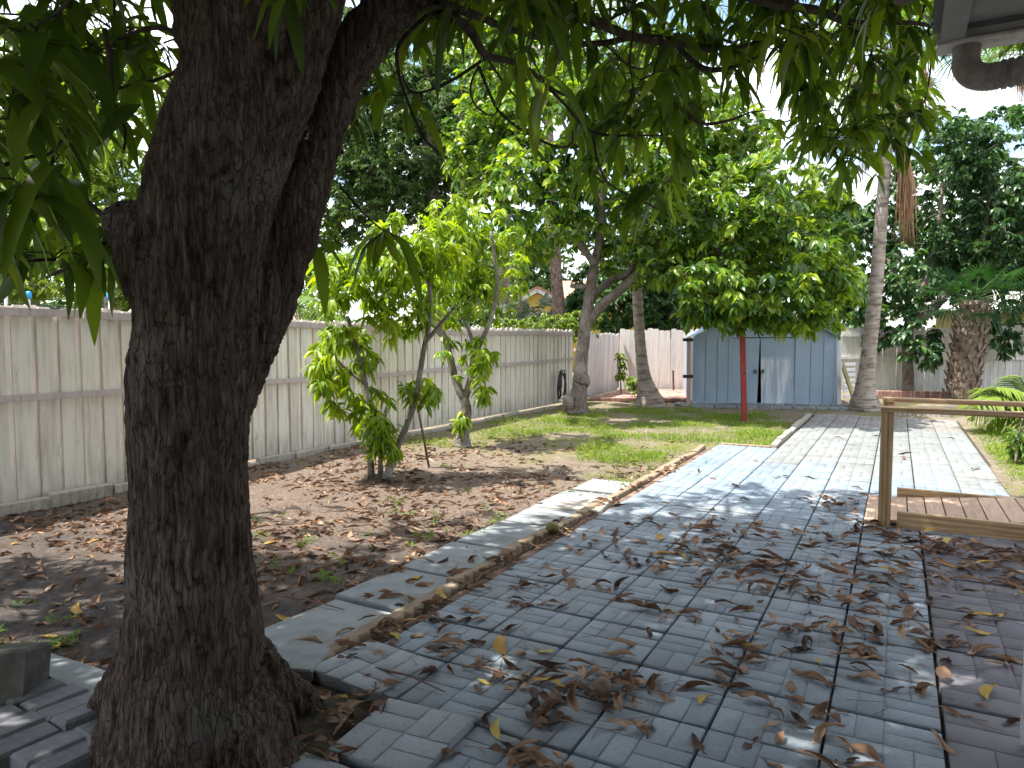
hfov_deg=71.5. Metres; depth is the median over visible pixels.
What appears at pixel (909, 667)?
fallen leaf
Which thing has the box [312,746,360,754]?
fallen leaf
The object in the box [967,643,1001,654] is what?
fallen leaf
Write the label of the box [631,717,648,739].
fallen leaf
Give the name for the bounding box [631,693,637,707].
fallen leaf
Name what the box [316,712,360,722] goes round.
fallen leaf
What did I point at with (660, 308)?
shrub
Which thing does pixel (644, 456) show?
lawn grass
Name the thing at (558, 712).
fallen leaf
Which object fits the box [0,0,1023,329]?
sky
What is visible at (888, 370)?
grey fence
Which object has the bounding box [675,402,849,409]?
shed pavement
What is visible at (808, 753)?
fallen leaf
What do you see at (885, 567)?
yellow leaf
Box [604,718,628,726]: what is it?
fallen leaf
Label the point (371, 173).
oak tree
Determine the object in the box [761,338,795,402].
door
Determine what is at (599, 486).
concrete slab
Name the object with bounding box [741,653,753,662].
fallen leaf
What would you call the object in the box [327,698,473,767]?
loose slab
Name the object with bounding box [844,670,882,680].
fallen leaf
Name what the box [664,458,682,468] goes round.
garden edger
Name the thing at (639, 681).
fallen leaf
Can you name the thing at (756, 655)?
fallen leaf
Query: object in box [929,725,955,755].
fallen leaf
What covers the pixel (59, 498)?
garden edger
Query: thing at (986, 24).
house
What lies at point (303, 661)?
stepping stone
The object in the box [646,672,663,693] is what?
fallen leaf
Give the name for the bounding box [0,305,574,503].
white fence
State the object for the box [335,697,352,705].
fallen leaf
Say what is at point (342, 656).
fallen leaf
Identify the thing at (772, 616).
fallen leaf
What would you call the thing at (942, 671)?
fallen leaf
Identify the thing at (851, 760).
fallen leaf
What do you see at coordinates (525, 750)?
fallen leaf
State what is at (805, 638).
fallen leaf
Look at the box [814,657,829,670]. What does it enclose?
yellow leaf
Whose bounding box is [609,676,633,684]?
fallen leaf
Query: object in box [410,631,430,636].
fallen leaf
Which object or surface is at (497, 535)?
concrete slab
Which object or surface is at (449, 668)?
fallen leaf
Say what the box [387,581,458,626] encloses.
garden edger
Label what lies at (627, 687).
fallen leaf
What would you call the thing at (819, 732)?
fallen leaf
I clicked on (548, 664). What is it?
fallen leaf
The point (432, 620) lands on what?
fallen leaf
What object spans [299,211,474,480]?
young tree
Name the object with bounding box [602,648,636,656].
fallen leaf
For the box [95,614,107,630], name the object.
fallen leaf
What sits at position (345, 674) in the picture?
loose slab
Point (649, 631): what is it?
fallen leaf
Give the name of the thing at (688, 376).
pink post
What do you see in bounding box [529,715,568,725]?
fallen leaf
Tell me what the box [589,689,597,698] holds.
fallen leaf
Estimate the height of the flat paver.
0.050 m
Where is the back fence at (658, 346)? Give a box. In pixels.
[619,328,709,389]
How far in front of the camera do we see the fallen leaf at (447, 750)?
2.57 m
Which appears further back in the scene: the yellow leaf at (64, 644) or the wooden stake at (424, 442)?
the wooden stake at (424, 442)
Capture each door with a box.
[731,338,759,402]
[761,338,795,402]
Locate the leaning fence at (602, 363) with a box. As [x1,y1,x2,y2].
[574,331,618,397]
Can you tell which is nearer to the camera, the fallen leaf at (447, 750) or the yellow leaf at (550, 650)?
the fallen leaf at (447, 750)
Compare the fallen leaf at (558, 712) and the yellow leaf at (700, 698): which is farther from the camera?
the yellow leaf at (700, 698)
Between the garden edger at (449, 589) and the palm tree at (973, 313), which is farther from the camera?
the palm tree at (973, 313)
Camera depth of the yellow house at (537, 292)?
32.84 m
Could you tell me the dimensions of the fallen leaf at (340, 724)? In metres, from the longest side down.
0.179 x 0.030 x 0.025 m
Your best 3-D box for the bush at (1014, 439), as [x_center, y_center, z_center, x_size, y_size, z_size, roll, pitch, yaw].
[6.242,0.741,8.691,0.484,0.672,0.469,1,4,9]
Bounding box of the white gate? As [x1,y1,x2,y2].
[843,363,855,397]
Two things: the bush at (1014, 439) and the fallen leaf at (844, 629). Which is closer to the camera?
the fallen leaf at (844, 629)
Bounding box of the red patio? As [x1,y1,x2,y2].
[590,389,691,401]
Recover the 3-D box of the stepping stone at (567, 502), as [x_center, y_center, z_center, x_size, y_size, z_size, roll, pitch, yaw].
[0.582,1.099,6.431,0.550,0.060,0.500,1,4,20]
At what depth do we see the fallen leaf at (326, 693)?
2.99 m
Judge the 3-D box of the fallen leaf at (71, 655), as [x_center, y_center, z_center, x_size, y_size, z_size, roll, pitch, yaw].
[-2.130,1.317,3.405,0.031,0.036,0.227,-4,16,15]
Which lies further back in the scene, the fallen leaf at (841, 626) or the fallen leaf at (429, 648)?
the fallen leaf at (841, 626)
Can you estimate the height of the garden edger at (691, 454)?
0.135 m
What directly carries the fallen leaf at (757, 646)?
on the paved path
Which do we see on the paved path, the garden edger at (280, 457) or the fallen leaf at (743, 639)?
the fallen leaf at (743, 639)
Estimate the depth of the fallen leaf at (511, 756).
2.52 m
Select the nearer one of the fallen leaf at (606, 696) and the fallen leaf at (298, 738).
the fallen leaf at (298, 738)
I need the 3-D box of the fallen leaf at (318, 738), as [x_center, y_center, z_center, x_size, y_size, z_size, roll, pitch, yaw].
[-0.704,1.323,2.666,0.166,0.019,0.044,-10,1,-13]
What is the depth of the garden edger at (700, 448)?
9.67 m
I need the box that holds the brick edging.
[876,391,943,398]
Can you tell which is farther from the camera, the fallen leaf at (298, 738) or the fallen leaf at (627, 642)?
the fallen leaf at (627, 642)
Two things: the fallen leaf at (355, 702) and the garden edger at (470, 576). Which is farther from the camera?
the garden edger at (470, 576)
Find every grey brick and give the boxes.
[0,704,25,722]
[0,711,45,739]
[0,721,62,767]
[6,677,67,707]
[9,729,85,767]
[19,683,88,711]
[29,740,90,767]
[37,692,92,721]
[50,703,98,730]
[73,718,97,740]
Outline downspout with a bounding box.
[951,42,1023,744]
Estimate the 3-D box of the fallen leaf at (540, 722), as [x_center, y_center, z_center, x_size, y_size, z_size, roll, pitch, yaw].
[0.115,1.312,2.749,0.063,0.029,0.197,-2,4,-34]
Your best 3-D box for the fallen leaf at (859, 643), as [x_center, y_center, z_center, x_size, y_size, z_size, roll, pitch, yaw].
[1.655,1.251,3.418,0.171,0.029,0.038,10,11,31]
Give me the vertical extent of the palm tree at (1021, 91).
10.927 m
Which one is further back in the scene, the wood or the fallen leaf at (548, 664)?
the wood
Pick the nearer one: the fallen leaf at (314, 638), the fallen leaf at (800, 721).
the fallen leaf at (800, 721)
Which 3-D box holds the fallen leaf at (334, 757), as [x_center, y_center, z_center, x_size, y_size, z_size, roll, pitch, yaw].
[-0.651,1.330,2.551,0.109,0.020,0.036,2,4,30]
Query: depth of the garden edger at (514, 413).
14.14 m
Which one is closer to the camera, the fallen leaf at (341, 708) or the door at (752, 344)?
the fallen leaf at (341, 708)
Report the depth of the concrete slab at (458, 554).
4.84 m
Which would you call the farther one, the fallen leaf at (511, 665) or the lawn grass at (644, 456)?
the lawn grass at (644, 456)
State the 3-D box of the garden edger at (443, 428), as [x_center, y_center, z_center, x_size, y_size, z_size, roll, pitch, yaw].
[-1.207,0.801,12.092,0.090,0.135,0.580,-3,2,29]
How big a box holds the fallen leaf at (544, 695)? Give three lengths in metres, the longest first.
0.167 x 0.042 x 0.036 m
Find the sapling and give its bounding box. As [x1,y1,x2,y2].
[614,353,636,395]
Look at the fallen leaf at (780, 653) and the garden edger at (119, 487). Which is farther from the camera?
the garden edger at (119, 487)
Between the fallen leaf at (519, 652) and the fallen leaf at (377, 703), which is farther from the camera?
the fallen leaf at (519, 652)
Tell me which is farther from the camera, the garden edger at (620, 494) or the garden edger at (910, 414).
the garden edger at (910, 414)
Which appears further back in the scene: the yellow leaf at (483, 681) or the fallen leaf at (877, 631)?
the fallen leaf at (877, 631)
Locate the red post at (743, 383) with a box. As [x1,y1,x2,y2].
[739,329,746,421]
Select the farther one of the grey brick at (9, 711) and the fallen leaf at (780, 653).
the fallen leaf at (780, 653)
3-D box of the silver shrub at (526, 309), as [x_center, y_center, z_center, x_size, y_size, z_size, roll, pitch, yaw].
[1.279,-1.838,27.085,4.182,3.296,2.244,-1,4,-14]
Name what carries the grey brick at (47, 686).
on the ground at (18, 618)
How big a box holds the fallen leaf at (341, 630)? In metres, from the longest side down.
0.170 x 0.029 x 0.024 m
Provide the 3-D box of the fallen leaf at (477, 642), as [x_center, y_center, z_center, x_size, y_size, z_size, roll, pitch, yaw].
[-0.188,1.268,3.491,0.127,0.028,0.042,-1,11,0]
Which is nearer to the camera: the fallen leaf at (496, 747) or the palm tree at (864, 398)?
the fallen leaf at (496, 747)
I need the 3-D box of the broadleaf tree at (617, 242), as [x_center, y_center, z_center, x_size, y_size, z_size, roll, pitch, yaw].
[8.717,-3.924,26.491,10.479,7.565,6.079,0,4,-5]
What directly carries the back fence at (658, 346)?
on the ground at (18, 618)
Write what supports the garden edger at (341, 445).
on the ground at (18, 618)
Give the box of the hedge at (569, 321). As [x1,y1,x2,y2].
[479,310,601,343]
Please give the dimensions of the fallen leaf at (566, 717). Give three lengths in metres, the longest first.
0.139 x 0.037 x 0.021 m
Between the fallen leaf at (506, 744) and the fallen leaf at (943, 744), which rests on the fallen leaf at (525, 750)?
the fallen leaf at (506, 744)
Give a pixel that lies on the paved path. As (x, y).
(898, 733)
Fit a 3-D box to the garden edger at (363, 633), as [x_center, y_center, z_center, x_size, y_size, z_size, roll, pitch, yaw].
[-0.804,1.320,3.509,0.090,0.135,0.620,1,6,27]
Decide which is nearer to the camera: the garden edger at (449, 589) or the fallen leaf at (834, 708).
the fallen leaf at (834, 708)
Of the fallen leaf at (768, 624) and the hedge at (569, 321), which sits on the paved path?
the fallen leaf at (768, 624)
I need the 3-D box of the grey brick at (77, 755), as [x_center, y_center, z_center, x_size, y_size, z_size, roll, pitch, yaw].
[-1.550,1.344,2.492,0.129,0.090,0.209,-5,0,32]
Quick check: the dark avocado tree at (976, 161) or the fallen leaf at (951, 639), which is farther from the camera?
the dark avocado tree at (976, 161)
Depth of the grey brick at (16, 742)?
2.59 m
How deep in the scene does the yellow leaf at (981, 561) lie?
4.66 m
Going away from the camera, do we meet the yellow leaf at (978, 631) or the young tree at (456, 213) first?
the yellow leaf at (978, 631)
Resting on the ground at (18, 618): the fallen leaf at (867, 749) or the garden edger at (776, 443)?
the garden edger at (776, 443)
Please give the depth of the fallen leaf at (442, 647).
3.43 m
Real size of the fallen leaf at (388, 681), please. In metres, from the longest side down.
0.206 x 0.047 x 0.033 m
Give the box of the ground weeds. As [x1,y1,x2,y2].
[0,415,712,647]
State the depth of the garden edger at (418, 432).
11.49 m
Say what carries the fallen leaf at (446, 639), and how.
on the paved path
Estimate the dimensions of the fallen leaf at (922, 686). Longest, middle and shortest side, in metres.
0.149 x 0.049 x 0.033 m
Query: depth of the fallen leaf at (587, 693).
3.00 m
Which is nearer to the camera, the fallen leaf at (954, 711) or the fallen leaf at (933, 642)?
the fallen leaf at (954, 711)
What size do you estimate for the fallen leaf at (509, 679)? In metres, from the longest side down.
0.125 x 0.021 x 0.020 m
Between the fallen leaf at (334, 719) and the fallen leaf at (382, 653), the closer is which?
the fallen leaf at (334, 719)
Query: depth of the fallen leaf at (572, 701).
2.87 m
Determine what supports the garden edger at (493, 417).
on the ground at (18, 618)
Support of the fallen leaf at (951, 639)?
on the paved path
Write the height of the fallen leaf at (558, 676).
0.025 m
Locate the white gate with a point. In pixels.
(851, 380)
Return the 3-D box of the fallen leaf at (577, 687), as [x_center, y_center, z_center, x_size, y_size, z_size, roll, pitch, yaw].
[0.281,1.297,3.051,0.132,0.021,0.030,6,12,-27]
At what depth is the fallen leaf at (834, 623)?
3.69 m
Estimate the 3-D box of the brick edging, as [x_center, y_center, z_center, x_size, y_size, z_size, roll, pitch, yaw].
[10.463,0.282,18.320,2.022,0.200,0.111,1,4,8]
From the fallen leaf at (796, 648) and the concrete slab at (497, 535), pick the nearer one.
the fallen leaf at (796, 648)
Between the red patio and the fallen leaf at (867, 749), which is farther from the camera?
the red patio
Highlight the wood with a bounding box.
[2,274,1022,346]
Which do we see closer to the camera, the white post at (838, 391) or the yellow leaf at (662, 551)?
the yellow leaf at (662, 551)
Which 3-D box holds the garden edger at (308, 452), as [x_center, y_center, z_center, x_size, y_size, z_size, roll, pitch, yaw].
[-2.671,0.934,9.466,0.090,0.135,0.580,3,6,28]
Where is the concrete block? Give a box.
[0,642,51,706]
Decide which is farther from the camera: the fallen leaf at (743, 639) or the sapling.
the sapling
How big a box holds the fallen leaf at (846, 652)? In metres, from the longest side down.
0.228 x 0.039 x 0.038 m
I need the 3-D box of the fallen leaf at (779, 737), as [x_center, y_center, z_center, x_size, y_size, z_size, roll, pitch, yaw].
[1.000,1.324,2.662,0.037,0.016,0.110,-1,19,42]
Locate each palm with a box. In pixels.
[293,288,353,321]
[449,36,559,328]
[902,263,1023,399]
[957,375,1023,435]
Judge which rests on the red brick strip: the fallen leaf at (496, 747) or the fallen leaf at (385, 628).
the fallen leaf at (385, 628)
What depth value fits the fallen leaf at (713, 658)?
3.29 m
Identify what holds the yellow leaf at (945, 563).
on the paved path
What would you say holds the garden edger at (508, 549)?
on the ground at (18, 618)
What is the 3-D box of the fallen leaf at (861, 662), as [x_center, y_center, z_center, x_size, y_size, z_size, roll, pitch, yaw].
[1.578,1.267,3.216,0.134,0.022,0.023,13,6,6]
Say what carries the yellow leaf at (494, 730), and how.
on the paved path
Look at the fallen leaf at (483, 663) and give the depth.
3.26 m
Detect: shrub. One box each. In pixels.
[498,293,566,327]
[564,255,686,385]
[667,321,691,336]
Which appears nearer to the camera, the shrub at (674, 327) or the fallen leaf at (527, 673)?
the fallen leaf at (527, 673)
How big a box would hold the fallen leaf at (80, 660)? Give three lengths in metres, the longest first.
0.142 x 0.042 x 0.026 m
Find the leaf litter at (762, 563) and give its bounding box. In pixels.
[0,419,1023,767]
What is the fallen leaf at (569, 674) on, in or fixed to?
on the paved path
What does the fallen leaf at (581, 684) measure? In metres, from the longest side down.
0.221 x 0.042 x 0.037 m
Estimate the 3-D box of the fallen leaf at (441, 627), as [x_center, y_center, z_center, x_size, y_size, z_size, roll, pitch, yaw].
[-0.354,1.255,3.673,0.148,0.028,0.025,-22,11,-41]
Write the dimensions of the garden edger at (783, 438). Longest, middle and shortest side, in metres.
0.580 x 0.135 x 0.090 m
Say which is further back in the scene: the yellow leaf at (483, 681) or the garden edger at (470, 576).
the garden edger at (470, 576)
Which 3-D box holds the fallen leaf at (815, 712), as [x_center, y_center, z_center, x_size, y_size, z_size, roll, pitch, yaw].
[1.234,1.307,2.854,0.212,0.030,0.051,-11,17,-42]
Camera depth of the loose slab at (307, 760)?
2.50 m
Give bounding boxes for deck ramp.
[864,397,1023,540]
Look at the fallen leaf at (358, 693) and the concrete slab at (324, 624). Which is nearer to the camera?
the fallen leaf at (358, 693)
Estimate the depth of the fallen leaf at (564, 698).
2.94 m
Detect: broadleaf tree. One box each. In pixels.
[0,10,368,309]
[384,209,629,324]
[609,189,873,316]
[865,148,1023,323]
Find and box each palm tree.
[532,0,733,407]
[755,0,999,411]
[942,45,1023,106]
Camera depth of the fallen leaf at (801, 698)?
2.92 m
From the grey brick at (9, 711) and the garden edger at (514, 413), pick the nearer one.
the grey brick at (9, 711)
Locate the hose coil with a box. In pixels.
[557,370,566,401]
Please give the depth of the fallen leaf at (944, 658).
3.29 m
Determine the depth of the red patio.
17.84 m
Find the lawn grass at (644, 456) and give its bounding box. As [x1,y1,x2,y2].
[395,404,1023,495]
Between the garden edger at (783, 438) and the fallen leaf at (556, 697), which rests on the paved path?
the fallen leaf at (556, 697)
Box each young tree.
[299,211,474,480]
[407,192,533,447]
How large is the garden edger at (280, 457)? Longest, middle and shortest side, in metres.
0.580 x 0.135 x 0.090 m
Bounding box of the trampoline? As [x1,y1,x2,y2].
[0,291,109,308]
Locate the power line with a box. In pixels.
[750,100,1020,124]
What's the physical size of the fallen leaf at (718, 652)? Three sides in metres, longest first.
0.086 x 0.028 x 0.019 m
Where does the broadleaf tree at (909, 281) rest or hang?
on the ground at (18, 618)
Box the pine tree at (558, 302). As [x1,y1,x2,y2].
[497,0,616,324]
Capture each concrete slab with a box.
[265,599,390,648]
[335,570,448,612]
[401,542,500,576]
[456,521,544,548]
[505,504,575,526]
[538,490,608,502]
[573,479,630,494]
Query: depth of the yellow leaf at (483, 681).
3.10 m
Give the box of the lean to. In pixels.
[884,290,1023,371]
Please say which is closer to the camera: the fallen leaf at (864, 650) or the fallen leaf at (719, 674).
the fallen leaf at (719, 674)
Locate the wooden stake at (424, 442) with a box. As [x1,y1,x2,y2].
[417,410,429,467]
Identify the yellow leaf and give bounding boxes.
[40,634,56,637]
[51,643,76,649]
[71,601,83,613]
[276,614,299,619]
[319,693,348,697]
[389,631,400,639]
[435,587,448,598]
[476,678,495,684]
[490,714,499,739]
[493,634,506,658]
[524,676,564,686]
[530,644,553,651]
[645,550,670,553]
[656,533,664,540]
[697,695,710,704]
[723,635,750,645]
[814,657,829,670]
[877,566,910,571]
[936,558,954,566]
[943,537,951,543]
[963,625,996,634]
[968,612,1008,616]
[969,560,995,562]
[979,684,998,701]
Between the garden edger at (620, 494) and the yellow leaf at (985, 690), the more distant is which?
the garden edger at (620, 494)
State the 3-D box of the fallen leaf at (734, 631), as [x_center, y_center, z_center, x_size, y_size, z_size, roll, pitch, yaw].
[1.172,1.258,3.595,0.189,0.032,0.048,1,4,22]
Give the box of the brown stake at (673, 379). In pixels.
[672,370,673,389]
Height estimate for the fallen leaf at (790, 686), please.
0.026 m
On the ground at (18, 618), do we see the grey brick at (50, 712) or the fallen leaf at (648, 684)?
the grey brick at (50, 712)
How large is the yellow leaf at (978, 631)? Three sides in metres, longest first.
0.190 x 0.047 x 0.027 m
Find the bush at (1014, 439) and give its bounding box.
[999,418,1023,464]
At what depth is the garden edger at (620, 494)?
6.91 m
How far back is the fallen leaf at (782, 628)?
3.57 m
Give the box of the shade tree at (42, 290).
[0,183,129,311]
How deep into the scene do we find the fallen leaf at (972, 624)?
3.74 m
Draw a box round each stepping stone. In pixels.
[277,645,331,681]
[539,495,611,514]
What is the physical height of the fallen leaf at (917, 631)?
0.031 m
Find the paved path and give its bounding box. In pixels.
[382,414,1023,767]
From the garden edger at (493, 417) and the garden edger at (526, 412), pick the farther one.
the garden edger at (526, 412)
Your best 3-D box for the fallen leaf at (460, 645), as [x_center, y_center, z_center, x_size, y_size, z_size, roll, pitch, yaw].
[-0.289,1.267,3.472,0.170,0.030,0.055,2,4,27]
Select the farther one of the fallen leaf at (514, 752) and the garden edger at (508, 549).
the garden edger at (508, 549)
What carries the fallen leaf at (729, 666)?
on the paved path
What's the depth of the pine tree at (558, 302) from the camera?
23.67 m
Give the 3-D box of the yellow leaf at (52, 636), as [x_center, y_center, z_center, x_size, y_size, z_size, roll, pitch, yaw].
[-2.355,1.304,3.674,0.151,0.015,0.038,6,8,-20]
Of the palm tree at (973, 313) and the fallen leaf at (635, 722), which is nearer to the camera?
the fallen leaf at (635, 722)
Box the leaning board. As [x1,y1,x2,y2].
[842,363,853,396]
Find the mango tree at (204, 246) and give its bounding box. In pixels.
[0,0,1023,767]
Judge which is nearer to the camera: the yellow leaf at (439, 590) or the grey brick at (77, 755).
the grey brick at (77, 755)
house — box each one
[512,281,697,369]
[895,0,1023,56]
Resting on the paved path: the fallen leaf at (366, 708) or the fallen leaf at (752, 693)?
the fallen leaf at (752, 693)
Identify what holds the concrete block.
on the flat paver
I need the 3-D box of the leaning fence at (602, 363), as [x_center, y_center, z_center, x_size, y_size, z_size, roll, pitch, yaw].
[2.322,-0.565,19.100,0.126,1.693,3.927,2,4,23]
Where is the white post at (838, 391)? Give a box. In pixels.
[836,340,840,403]
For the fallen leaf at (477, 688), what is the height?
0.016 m
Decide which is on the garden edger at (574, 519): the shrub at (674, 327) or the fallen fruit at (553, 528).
the fallen fruit at (553, 528)
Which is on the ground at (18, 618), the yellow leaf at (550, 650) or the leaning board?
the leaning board
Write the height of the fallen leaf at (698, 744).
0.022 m
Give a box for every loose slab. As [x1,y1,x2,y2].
[284,752,347,767]
[313,640,434,702]
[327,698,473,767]
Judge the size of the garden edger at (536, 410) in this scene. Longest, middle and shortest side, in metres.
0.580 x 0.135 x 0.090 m
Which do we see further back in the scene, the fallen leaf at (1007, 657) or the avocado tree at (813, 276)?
the avocado tree at (813, 276)
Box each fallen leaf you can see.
[64,649,84,658]
[77,656,86,662]
[84,659,110,664]
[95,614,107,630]
[294,733,314,742]
[296,635,321,642]
[299,744,329,760]
[302,729,345,741]
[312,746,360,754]
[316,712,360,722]
[317,706,354,716]
[319,689,340,698]
[321,709,337,713]
[324,739,355,751]
[326,752,338,761]
[328,698,370,708]
[328,709,348,744]
[332,627,355,636]
[332,639,366,646]
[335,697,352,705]
[337,653,357,657]
[337,702,352,721]
[340,706,355,724]
[351,703,379,714]
[354,687,379,695]
[369,697,390,713]
[373,625,402,632]
[375,649,385,658]
[376,617,395,628]
[376,622,395,640]
[380,678,406,685]
[383,631,396,645]
[388,623,407,630]
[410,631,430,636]
[418,665,437,675]
[424,646,436,650]
[425,636,473,644]
[428,618,440,622]
[432,646,449,649]
[434,647,458,656]
[437,623,450,632]
[437,632,461,644]
[441,747,460,753]
[444,642,464,649]
[447,664,453,673]
[466,638,486,645]
[468,660,483,665]
[471,661,491,665]
[474,684,483,692]
[475,655,482,660]
[482,712,490,727]
[488,659,503,682]
[489,743,524,754]
[499,741,512,748]
[500,622,519,630]
[501,656,522,669]
[501,740,530,756]
[501,752,519,767]
[502,677,525,683]
[503,679,536,689]
[505,753,527,767]
[508,744,519,760]
[510,739,539,753]
[513,758,536,763]
[514,648,525,654]
[517,669,530,681]
[523,746,554,766]
[525,697,540,717]
[525,745,542,766]
[526,658,565,667]
[529,687,538,701]
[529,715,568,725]
[531,712,554,732]
[537,702,556,717]
[538,668,561,674]
[539,690,554,709]
[539,696,566,706]
[541,673,572,683]
[542,693,561,704]
[545,715,572,721]
[553,710,571,716]
[553,751,575,767]
[554,681,592,690]
[561,671,578,676]
[563,658,592,664]
[567,683,578,712]
[567,683,588,689]
[578,664,585,681]
[581,665,598,680]
[584,689,597,698]
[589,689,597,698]
[591,693,612,701]
[598,669,612,678]
[598,698,616,712]
[601,698,610,708]
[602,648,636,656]
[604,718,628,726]
[609,637,637,645]
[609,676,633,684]
[612,680,639,690]
[612,690,626,712]
[619,667,643,678]
[619,719,648,725]
[623,667,636,686]
[624,678,638,696]
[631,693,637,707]
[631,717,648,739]
[633,678,652,683]
[646,627,651,639]
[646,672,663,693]
[651,690,675,703]
[652,677,658,691]
[675,680,715,690]
[691,733,706,754]
[698,656,731,663]
[709,662,745,673]
[712,666,739,681]
[712,679,755,687]
[713,646,723,655]
[714,670,722,681]
[717,634,749,645]
[719,683,737,687]
[725,629,759,635]
[725,688,773,705]
[730,664,742,674]
[733,653,772,660]
[736,658,746,674]
[740,736,758,747]
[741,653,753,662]
[742,642,772,648]
[744,642,769,651]
[746,657,767,662]
[758,621,774,628]
[762,712,781,728]
[765,702,783,718]
[768,612,781,624]
[773,648,785,661]
[774,728,784,746]
[777,626,787,634]
[781,646,817,651]
[785,680,796,692]
[785,694,804,704]
[787,620,827,629]
[788,709,813,729]
[789,667,836,688]
[790,698,806,706]
[793,750,834,763]
[801,635,809,650]
[809,698,831,720]
[812,722,844,743]
[820,710,841,726]
[822,618,838,629]
[827,706,853,712]
[829,627,843,644]
[829,628,854,632]
[832,757,859,764]
[834,625,857,636]
[834,649,867,654]
[834,734,881,762]
[838,641,874,653]
[840,649,883,658]
[841,736,851,752]
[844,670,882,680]
[846,661,875,670]
[847,615,860,632]
[851,612,882,630]
[855,645,866,658]
[857,621,875,636]
[864,636,895,645]
[867,650,888,661]
[873,625,883,635]
[880,686,904,692]
[889,617,907,624]
[896,624,907,639]
[896,663,917,673]
[906,628,927,636]
[910,637,936,653]
[913,637,959,648]
[914,621,933,632]
[915,681,934,697]
[922,635,933,653]
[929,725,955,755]
[935,662,952,681]
[938,705,972,716]
[939,655,951,661]
[940,638,971,645]
[946,634,960,641]
[953,640,969,647]
[965,618,979,626]
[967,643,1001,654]
[980,660,1006,664]
[991,654,1022,663]
[1003,718,1019,725]
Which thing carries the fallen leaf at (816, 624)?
on the paved path
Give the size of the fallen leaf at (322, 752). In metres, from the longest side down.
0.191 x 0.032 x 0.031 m
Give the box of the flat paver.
[48,653,104,693]
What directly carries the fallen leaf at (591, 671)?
on the paved path
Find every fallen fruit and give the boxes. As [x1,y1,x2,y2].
[546,522,559,534]
[593,676,611,696]
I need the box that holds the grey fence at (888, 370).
[841,325,1023,390]
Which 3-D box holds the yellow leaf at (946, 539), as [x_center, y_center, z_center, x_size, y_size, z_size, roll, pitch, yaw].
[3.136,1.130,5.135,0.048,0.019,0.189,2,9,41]
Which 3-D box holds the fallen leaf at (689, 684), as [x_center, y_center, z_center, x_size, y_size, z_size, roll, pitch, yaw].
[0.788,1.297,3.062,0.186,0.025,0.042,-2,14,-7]
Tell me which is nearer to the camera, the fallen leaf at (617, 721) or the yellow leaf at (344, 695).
the fallen leaf at (617, 721)
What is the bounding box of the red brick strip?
[377,448,711,643]
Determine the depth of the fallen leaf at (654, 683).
3.06 m
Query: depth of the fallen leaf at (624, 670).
3.15 m
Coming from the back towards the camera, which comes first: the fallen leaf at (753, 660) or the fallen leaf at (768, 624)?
the fallen leaf at (768, 624)
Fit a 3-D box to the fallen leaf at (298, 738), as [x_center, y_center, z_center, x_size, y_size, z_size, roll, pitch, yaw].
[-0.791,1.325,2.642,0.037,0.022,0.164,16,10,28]
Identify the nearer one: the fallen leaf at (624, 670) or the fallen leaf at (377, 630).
the fallen leaf at (624, 670)
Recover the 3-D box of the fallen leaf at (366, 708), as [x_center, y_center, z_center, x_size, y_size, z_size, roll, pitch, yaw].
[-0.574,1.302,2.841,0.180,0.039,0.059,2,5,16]
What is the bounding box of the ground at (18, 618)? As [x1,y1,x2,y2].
[0,348,1023,687]
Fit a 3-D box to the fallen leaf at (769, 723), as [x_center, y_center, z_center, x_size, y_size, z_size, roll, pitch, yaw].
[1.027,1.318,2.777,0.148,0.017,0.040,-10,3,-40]
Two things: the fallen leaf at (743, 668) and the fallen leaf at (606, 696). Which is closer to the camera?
the fallen leaf at (606, 696)
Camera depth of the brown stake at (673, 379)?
20.03 m
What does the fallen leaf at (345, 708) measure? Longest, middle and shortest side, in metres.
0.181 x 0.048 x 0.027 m
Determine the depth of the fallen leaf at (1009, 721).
2.78 m
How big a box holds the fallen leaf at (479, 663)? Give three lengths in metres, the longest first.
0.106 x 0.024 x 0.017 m
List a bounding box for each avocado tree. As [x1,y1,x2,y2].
[440,0,869,414]
[828,104,1023,390]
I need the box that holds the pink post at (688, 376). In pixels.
[683,337,692,403]
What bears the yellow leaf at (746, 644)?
on the paved path
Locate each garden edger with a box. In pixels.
[0,496,50,517]
[46,482,112,507]
[113,482,127,493]
[248,462,259,466]
[256,452,294,464]
[295,446,327,457]
[324,614,391,660]
[328,441,358,450]
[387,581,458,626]
[407,429,431,435]
[432,425,451,431]
[446,555,510,589]
[471,419,487,423]
[484,415,501,420]
[501,529,547,561]
[502,411,518,416]
[519,410,531,413]
[532,407,543,412]
[543,405,556,410]
[545,513,582,539]
[576,497,606,519]
[607,486,632,502]
[625,474,651,490]
[649,465,667,479]
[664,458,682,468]
[677,452,696,461]
[691,444,705,454]
[721,443,770,447]
[770,439,780,447]
[776,435,786,442]
[782,429,791,437]
[789,426,796,432]
[791,421,800,428]
[894,413,915,415]
[917,414,952,417]
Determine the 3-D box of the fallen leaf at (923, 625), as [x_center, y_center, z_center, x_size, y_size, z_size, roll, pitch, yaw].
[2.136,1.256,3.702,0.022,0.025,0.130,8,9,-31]
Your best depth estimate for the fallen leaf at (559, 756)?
2.53 m
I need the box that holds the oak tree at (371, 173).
[308,0,551,322]
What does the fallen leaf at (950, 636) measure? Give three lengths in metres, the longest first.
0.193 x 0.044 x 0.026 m
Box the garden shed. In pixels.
[684,315,837,404]
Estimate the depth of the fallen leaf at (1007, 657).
3.33 m

